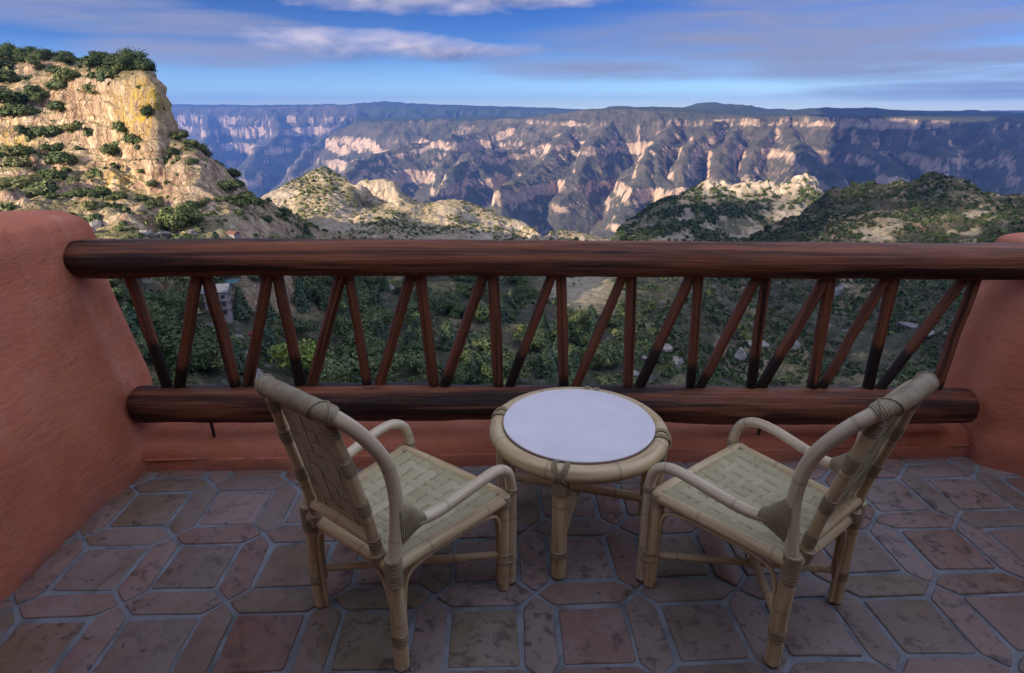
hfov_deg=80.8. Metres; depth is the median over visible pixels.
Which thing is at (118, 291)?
oak tree
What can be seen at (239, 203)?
bush
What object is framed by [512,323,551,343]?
oak tree
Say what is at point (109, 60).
oak tree
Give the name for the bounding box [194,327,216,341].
oak tree
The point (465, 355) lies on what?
oak tree
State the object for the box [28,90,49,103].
oak tree
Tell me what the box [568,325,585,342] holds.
oak tree
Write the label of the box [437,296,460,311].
oak tree
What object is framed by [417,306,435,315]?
oak tree
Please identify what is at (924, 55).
sky
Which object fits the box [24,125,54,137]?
bush
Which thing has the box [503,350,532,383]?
oak tree
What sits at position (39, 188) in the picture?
bush
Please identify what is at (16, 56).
oak tree
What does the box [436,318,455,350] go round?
pine tree
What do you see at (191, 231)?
boulder
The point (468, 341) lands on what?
pine tree
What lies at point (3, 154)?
bush
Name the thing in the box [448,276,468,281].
oak tree
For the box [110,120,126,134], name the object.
bush
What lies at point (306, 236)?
oak tree
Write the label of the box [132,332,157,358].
oak tree
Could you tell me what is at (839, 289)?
boulder
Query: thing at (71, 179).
bush
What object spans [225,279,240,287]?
awning
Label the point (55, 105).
oak tree
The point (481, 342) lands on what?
oak tree
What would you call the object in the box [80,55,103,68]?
bush
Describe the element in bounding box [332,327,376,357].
oak tree
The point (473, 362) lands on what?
pine tree
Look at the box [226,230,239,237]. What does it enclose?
shed
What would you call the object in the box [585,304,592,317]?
pine tree
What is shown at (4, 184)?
bush
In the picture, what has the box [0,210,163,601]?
stucco wall
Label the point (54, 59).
bush
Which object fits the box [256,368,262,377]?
boulder
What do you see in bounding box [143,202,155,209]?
bush
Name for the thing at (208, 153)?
bush
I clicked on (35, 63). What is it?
oak tree
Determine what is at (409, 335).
pine tree
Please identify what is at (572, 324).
oak tree
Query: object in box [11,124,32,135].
bush
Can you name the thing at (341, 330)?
oak tree
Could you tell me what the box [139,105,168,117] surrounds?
bush
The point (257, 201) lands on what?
bush
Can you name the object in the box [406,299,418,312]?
oak tree
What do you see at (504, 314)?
pine tree
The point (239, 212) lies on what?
bush
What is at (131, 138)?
bush
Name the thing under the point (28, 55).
oak tree
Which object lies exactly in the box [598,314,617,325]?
oak tree
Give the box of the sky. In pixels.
[0,0,1023,110]
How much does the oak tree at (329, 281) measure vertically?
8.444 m
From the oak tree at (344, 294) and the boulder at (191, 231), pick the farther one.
the oak tree at (344, 294)
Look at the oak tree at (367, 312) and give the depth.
201.06 m
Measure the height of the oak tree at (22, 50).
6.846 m
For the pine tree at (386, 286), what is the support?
on the hillside
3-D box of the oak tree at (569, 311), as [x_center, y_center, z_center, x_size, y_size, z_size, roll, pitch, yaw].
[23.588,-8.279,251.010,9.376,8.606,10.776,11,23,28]
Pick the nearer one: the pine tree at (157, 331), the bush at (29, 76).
the pine tree at (157, 331)
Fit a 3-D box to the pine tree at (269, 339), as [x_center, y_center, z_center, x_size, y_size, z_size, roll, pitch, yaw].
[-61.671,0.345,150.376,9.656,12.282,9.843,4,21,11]
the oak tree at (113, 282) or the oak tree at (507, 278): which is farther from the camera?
the oak tree at (507, 278)
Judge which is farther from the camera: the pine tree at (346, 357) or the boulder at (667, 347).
the boulder at (667, 347)
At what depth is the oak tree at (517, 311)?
245.01 m
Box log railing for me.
[63,238,1023,437]
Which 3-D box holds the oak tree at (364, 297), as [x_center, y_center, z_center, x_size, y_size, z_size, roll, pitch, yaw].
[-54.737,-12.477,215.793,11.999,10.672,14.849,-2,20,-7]
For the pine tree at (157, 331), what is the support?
on the hillside
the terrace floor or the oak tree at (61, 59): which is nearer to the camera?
the terrace floor
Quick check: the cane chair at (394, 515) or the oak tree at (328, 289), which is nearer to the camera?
the cane chair at (394, 515)
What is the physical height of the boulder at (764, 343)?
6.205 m
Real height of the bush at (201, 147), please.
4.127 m
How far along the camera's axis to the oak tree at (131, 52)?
227.98 m
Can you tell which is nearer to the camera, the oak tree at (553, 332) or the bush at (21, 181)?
the bush at (21, 181)
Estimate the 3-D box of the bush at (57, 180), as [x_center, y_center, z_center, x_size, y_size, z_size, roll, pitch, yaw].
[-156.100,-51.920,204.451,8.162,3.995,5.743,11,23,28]
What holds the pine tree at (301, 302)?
on the hillside
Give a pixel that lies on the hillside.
(106, 105)
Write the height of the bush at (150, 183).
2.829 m
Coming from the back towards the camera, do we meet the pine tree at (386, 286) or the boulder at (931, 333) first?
the boulder at (931, 333)
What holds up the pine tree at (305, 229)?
on the hillside
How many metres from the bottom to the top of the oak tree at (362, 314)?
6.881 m
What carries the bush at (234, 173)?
on the hillside
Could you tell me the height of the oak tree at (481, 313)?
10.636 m
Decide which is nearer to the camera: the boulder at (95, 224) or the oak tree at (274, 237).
the boulder at (95, 224)
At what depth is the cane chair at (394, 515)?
1.80 m
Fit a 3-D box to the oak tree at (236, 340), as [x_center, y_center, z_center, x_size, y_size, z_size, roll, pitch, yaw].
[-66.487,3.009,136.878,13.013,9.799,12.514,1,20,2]
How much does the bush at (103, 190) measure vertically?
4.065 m
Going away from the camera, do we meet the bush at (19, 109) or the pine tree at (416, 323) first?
the pine tree at (416, 323)
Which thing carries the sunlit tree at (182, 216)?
on the hillside
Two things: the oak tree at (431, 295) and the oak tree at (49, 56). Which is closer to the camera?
the oak tree at (431, 295)
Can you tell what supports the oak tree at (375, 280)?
on the hillside
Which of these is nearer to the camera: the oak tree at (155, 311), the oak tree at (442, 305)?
the oak tree at (155, 311)
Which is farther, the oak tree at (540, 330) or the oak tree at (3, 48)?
the oak tree at (3, 48)
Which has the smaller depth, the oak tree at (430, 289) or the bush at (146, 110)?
the bush at (146, 110)
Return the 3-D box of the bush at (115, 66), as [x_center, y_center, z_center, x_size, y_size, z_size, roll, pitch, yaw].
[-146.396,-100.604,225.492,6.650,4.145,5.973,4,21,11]
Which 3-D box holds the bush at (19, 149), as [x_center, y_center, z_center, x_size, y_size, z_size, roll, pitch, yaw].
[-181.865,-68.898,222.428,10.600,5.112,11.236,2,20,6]
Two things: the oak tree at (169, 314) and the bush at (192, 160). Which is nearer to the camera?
the oak tree at (169, 314)
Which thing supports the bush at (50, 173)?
on the hillside
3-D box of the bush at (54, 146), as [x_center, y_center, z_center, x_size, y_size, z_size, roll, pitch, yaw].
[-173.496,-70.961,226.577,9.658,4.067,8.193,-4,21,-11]
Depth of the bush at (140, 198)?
198.35 m
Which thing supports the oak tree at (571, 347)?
on the hillside
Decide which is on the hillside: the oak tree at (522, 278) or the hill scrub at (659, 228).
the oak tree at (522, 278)
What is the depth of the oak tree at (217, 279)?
166.99 m
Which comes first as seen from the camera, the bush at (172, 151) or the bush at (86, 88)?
the bush at (172, 151)
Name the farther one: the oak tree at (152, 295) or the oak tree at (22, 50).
the oak tree at (22, 50)
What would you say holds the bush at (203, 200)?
on the hillside
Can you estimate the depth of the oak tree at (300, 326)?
167.69 m
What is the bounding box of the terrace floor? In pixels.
[0,457,1023,672]
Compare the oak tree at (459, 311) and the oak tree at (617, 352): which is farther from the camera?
the oak tree at (459, 311)
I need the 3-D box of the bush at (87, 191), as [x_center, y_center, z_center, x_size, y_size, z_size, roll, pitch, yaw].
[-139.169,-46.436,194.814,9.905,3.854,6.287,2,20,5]
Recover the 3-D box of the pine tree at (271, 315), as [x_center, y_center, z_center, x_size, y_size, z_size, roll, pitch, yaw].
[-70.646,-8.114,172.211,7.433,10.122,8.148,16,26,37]
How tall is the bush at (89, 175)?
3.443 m
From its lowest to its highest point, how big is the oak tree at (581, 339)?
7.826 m
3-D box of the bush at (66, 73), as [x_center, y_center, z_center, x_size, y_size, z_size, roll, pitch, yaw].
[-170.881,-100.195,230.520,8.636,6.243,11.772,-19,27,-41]
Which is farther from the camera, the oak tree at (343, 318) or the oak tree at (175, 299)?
the oak tree at (343, 318)
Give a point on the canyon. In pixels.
(601, 173)
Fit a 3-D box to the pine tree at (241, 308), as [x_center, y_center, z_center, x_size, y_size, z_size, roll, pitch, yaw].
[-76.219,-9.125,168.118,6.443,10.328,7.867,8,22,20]
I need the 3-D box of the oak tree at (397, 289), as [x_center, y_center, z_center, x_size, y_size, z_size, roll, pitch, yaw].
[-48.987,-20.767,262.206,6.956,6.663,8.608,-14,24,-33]
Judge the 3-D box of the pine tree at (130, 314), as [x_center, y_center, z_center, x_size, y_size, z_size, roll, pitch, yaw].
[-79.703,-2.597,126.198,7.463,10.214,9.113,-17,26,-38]
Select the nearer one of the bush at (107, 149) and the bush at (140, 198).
the bush at (140, 198)
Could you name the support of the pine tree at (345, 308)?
on the hillside
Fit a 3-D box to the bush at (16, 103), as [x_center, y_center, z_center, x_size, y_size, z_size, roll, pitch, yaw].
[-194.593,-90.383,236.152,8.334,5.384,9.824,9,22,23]
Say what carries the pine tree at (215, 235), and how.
on the hillside
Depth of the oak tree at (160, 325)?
138.64 m
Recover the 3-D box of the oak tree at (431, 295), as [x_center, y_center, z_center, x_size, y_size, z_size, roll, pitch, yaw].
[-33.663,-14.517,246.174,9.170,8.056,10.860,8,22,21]
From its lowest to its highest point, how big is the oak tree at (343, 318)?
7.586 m
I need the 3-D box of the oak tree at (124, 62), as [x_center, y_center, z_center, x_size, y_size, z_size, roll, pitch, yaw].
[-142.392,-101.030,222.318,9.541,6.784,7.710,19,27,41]
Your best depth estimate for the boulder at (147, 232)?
173.54 m
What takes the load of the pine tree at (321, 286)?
on the hillside
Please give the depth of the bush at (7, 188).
189.18 m
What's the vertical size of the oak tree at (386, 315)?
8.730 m
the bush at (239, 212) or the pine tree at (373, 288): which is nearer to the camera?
the bush at (239, 212)
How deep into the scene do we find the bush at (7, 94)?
232.54 m
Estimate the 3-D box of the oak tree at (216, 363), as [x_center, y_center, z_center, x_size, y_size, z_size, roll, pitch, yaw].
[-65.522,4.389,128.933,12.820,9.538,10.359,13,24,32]
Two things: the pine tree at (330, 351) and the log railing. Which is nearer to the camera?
the log railing
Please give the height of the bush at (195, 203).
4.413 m
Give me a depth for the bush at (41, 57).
253.91 m
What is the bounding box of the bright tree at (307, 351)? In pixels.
[266,338,333,376]
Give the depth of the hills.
612.58 m
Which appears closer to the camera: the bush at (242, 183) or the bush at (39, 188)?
the bush at (39, 188)
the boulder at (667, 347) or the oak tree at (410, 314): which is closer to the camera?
the oak tree at (410, 314)
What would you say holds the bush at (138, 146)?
on the hillside
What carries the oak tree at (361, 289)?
on the hillside
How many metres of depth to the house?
162.10 m
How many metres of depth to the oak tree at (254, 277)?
180.11 m
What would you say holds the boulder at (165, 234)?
on the hillside
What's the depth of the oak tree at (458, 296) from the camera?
254.50 m
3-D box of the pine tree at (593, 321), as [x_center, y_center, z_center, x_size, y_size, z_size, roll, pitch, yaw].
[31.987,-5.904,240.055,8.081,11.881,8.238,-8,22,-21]
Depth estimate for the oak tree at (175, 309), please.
151.10 m
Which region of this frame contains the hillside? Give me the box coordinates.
[0,57,1023,386]
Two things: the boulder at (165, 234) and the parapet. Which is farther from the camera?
the boulder at (165, 234)
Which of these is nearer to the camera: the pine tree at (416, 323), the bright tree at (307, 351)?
the bright tree at (307, 351)
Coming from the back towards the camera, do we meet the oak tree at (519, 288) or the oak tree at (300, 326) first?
the oak tree at (519, 288)
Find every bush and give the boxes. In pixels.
[0,59,17,68]
[0,87,33,103]
[0,99,26,107]
[0,104,41,116]
[0,143,34,156]
[0,152,8,157]
[0,176,23,185]
[0,180,10,187]
[0,187,13,191]
[1,74,21,81]
[2,155,31,167]
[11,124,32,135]
[12,173,44,188]
[19,179,59,197]
[21,74,32,79]
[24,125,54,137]
[34,168,67,179]
[35,54,44,60]
[36,142,64,151]
[42,151,77,166]
[43,81,55,90]
[44,178,63,181]
[44,193,58,198]
[46,124,63,134]
[51,56,73,62]
[52,66,81,81]
[53,80,66,90]
[59,123,81,130]
[64,187,99,197]
[67,176,81,182]
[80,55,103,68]
[81,83,99,94]
[82,171,93,179]
[93,186,111,195]
[95,64,119,78]
[99,139,118,155]
[104,192,127,200]
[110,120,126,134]
[111,64,124,70]
[120,132,141,144]
[132,56,157,72]
[134,144,140,150]
[136,195,148,201]
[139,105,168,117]
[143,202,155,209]
[145,180,158,186]
[146,198,163,206]
[165,146,179,155]
[169,131,186,139]
[174,200,200,210]
[182,139,198,146]
[185,158,199,163]
[194,143,208,151]
[197,197,210,204]
[201,148,213,157]
[212,196,229,201]
[218,179,240,189]
[226,167,241,177]
[228,195,239,199]
[231,199,248,206]
[233,209,245,214]
[236,179,245,186]
[237,190,255,198]
[244,196,264,206]
[260,215,273,222]
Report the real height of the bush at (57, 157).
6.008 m
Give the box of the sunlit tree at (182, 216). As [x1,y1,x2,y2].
[155,202,204,229]
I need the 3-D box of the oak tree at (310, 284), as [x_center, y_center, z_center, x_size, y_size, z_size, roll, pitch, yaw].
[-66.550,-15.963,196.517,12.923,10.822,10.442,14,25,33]
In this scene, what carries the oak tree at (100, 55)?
on the hillside
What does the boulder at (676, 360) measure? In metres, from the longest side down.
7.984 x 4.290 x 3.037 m
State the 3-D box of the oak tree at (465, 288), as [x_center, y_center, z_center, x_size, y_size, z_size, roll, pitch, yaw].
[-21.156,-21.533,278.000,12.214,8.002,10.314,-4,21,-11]
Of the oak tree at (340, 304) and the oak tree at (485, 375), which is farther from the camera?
the oak tree at (340, 304)
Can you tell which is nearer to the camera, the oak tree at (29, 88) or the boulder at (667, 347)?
the boulder at (667, 347)
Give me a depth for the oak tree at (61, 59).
246.70 m
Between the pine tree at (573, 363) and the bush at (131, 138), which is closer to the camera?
the pine tree at (573, 363)
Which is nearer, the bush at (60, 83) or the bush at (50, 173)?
the bush at (50, 173)
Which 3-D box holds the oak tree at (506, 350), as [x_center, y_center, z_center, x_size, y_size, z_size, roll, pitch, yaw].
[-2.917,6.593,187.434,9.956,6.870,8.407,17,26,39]
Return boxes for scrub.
[0,53,1023,386]
[259,166,821,241]
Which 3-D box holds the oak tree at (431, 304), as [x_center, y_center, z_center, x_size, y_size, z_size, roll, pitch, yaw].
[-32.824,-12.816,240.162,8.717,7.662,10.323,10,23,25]
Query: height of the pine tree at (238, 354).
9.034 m
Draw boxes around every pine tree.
[121,301,142,336]
[142,327,163,360]
[211,231,219,237]
[231,286,253,319]
[232,341,246,372]
[246,320,279,360]
[254,300,278,322]
[291,278,316,312]
[302,223,311,236]
[304,339,336,374]
[315,281,329,310]
[340,298,350,317]
[341,351,361,382]
[369,283,386,308]
[371,311,388,339]
[379,276,391,292]
[401,325,415,347]
[412,315,420,331]
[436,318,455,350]
[459,335,475,365]
[463,352,480,384]
[489,295,512,324]
[505,287,521,312]
[533,339,557,381]
[538,312,553,331]
[550,313,556,328]
[552,335,568,367]
[557,350,585,384]
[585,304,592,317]
[585,308,598,332]
[585,327,600,347]
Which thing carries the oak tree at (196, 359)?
on the hillside
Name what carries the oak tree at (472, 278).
on the hillside
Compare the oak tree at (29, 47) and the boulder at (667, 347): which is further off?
the oak tree at (29, 47)
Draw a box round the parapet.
[143,420,969,471]
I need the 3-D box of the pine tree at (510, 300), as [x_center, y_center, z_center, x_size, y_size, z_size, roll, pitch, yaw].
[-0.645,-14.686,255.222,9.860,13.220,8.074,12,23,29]
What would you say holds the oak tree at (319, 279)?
on the hillside
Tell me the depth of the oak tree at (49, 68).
245.53 m
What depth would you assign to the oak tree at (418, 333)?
185.79 m
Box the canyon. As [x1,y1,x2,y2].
[171,101,1023,238]
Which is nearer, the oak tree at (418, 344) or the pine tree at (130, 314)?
the pine tree at (130, 314)
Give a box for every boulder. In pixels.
[89,219,102,229]
[139,230,154,238]
[154,231,171,238]
[187,229,197,236]
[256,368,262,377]
[663,343,672,351]
[672,356,683,364]
[733,347,747,361]
[746,340,769,347]
[790,340,800,350]
[834,285,843,295]
[896,321,917,328]
[927,330,934,336]
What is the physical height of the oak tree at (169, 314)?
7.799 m
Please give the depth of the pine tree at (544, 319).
221.32 m
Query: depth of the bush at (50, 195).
190.00 m
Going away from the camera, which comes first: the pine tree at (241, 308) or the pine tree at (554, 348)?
the pine tree at (241, 308)
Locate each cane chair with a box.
[255,374,517,672]
[636,371,938,667]
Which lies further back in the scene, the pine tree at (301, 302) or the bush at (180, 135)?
the bush at (180, 135)
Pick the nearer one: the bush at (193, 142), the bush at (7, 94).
the bush at (193, 142)
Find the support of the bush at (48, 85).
on the hillside
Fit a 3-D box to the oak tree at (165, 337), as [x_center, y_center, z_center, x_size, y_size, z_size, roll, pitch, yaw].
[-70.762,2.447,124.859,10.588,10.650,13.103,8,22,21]
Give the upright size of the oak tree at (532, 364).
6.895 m
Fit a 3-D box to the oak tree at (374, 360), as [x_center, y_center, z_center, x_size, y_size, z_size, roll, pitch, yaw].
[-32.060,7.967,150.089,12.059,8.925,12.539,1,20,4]
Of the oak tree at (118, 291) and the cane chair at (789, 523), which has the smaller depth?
the cane chair at (789, 523)
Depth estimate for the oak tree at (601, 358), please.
192.90 m
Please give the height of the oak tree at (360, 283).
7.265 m
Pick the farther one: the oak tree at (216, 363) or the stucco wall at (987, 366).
the oak tree at (216, 363)
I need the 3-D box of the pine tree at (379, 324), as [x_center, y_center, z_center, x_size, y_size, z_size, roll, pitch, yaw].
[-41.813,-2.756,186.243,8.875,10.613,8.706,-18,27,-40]
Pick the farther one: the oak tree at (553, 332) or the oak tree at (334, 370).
the oak tree at (553, 332)
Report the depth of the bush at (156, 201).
197.98 m
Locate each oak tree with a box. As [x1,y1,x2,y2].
[0,40,15,51]
[0,46,12,52]
[0,49,16,60]
[0,68,16,81]
[11,51,26,62]
[15,46,32,53]
[21,52,46,61]
[22,45,34,49]
[22,83,45,95]
[25,57,44,68]
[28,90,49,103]
[30,49,47,58]
[37,48,57,59]
[43,65,60,73]
[47,100,65,112]
[54,50,74,56]
[56,55,74,64]
[88,50,109,61]
[102,54,118,65]
[108,279,125,287]
[112,46,148,63]
[112,286,128,299]
[115,53,136,69]
[125,289,169,306]
[129,299,171,322]
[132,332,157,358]
[143,323,199,367]
[153,311,196,332]
[153,314,205,338]
[160,288,186,314]
[160,305,182,316]
[162,333,218,372]
[171,228,200,238]
[186,276,222,284]
[193,327,249,356]
[193,336,223,372]
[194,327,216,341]
[247,275,260,281]
[268,233,289,238]
[275,316,318,339]
[291,232,316,238]
[291,276,325,298]
[304,350,369,382]
[309,276,326,281]
[320,295,347,312]
[325,284,330,297]
[326,277,332,286]
[332,312,351,331]
[332,317,375,337]
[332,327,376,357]
[342,288,346,298]
[349,333,387,358]
[352,313,371,326]
[355,279,370,289]
[356,286,378,298]
[357,288,376,308]
[359,304,378,322]
[362,276,387,291]
[368,304,384,309]
[368,351,406,381]
[372,306,393,327]
[392,282,401,292]
[399,338,423,352]
[400,347,439,373]
[403,309,439,329]
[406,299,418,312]
[413,286,433,297]
[413,326,437,346]
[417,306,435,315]
[428,293,435,299]
[429,298,435,309]
[431,296,455,315]
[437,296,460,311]
[446,292,462,303]
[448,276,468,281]
[448,304,465,318]
[452,363,473,384]
[453,281,471,295]
[459,344,506,369]
[467,276,476,281]
[470,335,490,353]
[473,300,488,323]
[473,357,517,384]
[490,344,514,357]
[502,276,519,282]
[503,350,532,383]
[505,281,527,298]
[506,305,517,320]
[507,307,520,320]
[509,276,531,284]
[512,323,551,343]
[519,332,547,352]
[525,287,538,296]
[527,352,539,369]
[547,328,569,346]
[567,307,575,320]
[568,308,590,325]
[568,319,580,334]
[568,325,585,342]
[568,344,582,360]
[571,331,588,346]
[578,347,586,353]
[583,346,616,370]
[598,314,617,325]
[599,340,623,366]
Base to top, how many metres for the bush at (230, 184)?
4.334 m
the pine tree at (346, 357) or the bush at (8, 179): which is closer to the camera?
the pine tree at (346, 357)
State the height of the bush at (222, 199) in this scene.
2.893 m
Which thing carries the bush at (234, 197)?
on the hillside
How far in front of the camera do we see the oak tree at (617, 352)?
198.50 m
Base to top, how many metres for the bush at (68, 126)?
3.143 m
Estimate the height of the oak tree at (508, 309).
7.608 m
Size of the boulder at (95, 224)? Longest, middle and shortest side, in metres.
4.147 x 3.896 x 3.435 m
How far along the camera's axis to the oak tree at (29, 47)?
270.27 m
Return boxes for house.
[201,283,234,323]
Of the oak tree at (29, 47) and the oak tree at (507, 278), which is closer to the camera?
the oak tree at (29, 47)
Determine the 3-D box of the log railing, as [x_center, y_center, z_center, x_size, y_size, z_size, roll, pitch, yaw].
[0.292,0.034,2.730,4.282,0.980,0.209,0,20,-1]
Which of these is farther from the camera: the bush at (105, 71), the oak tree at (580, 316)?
the oak tree at (580, 316)
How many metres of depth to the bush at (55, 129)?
228.47 m
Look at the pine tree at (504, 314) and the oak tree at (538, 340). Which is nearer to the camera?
the oak tree at (538, 340)
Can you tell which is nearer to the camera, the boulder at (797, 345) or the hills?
the boulder at (797, 345)
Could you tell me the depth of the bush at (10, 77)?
245.54 m
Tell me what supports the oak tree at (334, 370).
on the hillside
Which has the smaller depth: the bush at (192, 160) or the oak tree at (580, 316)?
the bush at (192, 160)
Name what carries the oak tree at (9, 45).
on the hillside
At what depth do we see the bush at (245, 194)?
212.32 m
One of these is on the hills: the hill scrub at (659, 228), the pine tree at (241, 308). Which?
the hill scrub at (659, 228)
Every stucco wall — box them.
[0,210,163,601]
[943,232,1023,476]
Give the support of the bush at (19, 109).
on the hillside
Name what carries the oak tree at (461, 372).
on the hillside
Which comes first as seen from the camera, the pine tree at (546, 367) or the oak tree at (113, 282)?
the oak tree at (113, 282)
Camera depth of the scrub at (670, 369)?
312.10 m
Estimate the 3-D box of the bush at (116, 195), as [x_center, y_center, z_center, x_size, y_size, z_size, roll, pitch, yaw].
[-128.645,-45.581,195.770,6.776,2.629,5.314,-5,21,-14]
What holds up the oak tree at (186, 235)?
on the hillside
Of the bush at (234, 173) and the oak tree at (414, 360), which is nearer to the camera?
the oak tree at (414, 360)
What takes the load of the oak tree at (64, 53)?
on the hillside
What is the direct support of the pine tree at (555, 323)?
on the hillside
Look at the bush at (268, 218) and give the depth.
212.52 m
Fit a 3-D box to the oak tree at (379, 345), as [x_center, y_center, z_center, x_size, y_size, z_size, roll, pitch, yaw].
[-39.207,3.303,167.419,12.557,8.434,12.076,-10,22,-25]
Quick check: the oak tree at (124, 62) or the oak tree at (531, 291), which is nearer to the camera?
the oak tree at (124, 62)
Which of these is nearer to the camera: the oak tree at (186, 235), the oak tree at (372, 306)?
the oak tree at (186, 235)
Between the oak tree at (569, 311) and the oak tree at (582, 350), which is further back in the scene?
the oak tree at (569, 311)
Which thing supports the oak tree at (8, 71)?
on the hillside
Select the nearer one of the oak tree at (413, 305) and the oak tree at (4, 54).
the oak tree at (413, 305)
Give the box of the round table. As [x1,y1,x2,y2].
[489,386,671,578]
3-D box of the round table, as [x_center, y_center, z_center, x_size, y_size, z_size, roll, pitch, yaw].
[0.256,0.550,2.402,0.689,0.484,0.689,0,20,0]
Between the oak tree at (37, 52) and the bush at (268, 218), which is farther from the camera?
the oak tree at (37, 52)
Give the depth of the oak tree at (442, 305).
235.60 m
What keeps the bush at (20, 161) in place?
on the hillside
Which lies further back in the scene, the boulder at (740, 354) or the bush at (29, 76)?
the boulder at (740, 354)
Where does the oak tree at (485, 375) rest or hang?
on the hillside
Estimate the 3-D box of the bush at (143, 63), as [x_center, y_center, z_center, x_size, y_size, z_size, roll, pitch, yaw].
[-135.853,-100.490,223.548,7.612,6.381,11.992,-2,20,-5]
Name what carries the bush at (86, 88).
on the hillside
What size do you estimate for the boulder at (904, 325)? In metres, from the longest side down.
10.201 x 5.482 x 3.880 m
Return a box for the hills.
[261,168,823,241]
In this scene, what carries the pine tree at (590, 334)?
on the hillside
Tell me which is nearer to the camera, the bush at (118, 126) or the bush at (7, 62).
the bush at (118, 126)

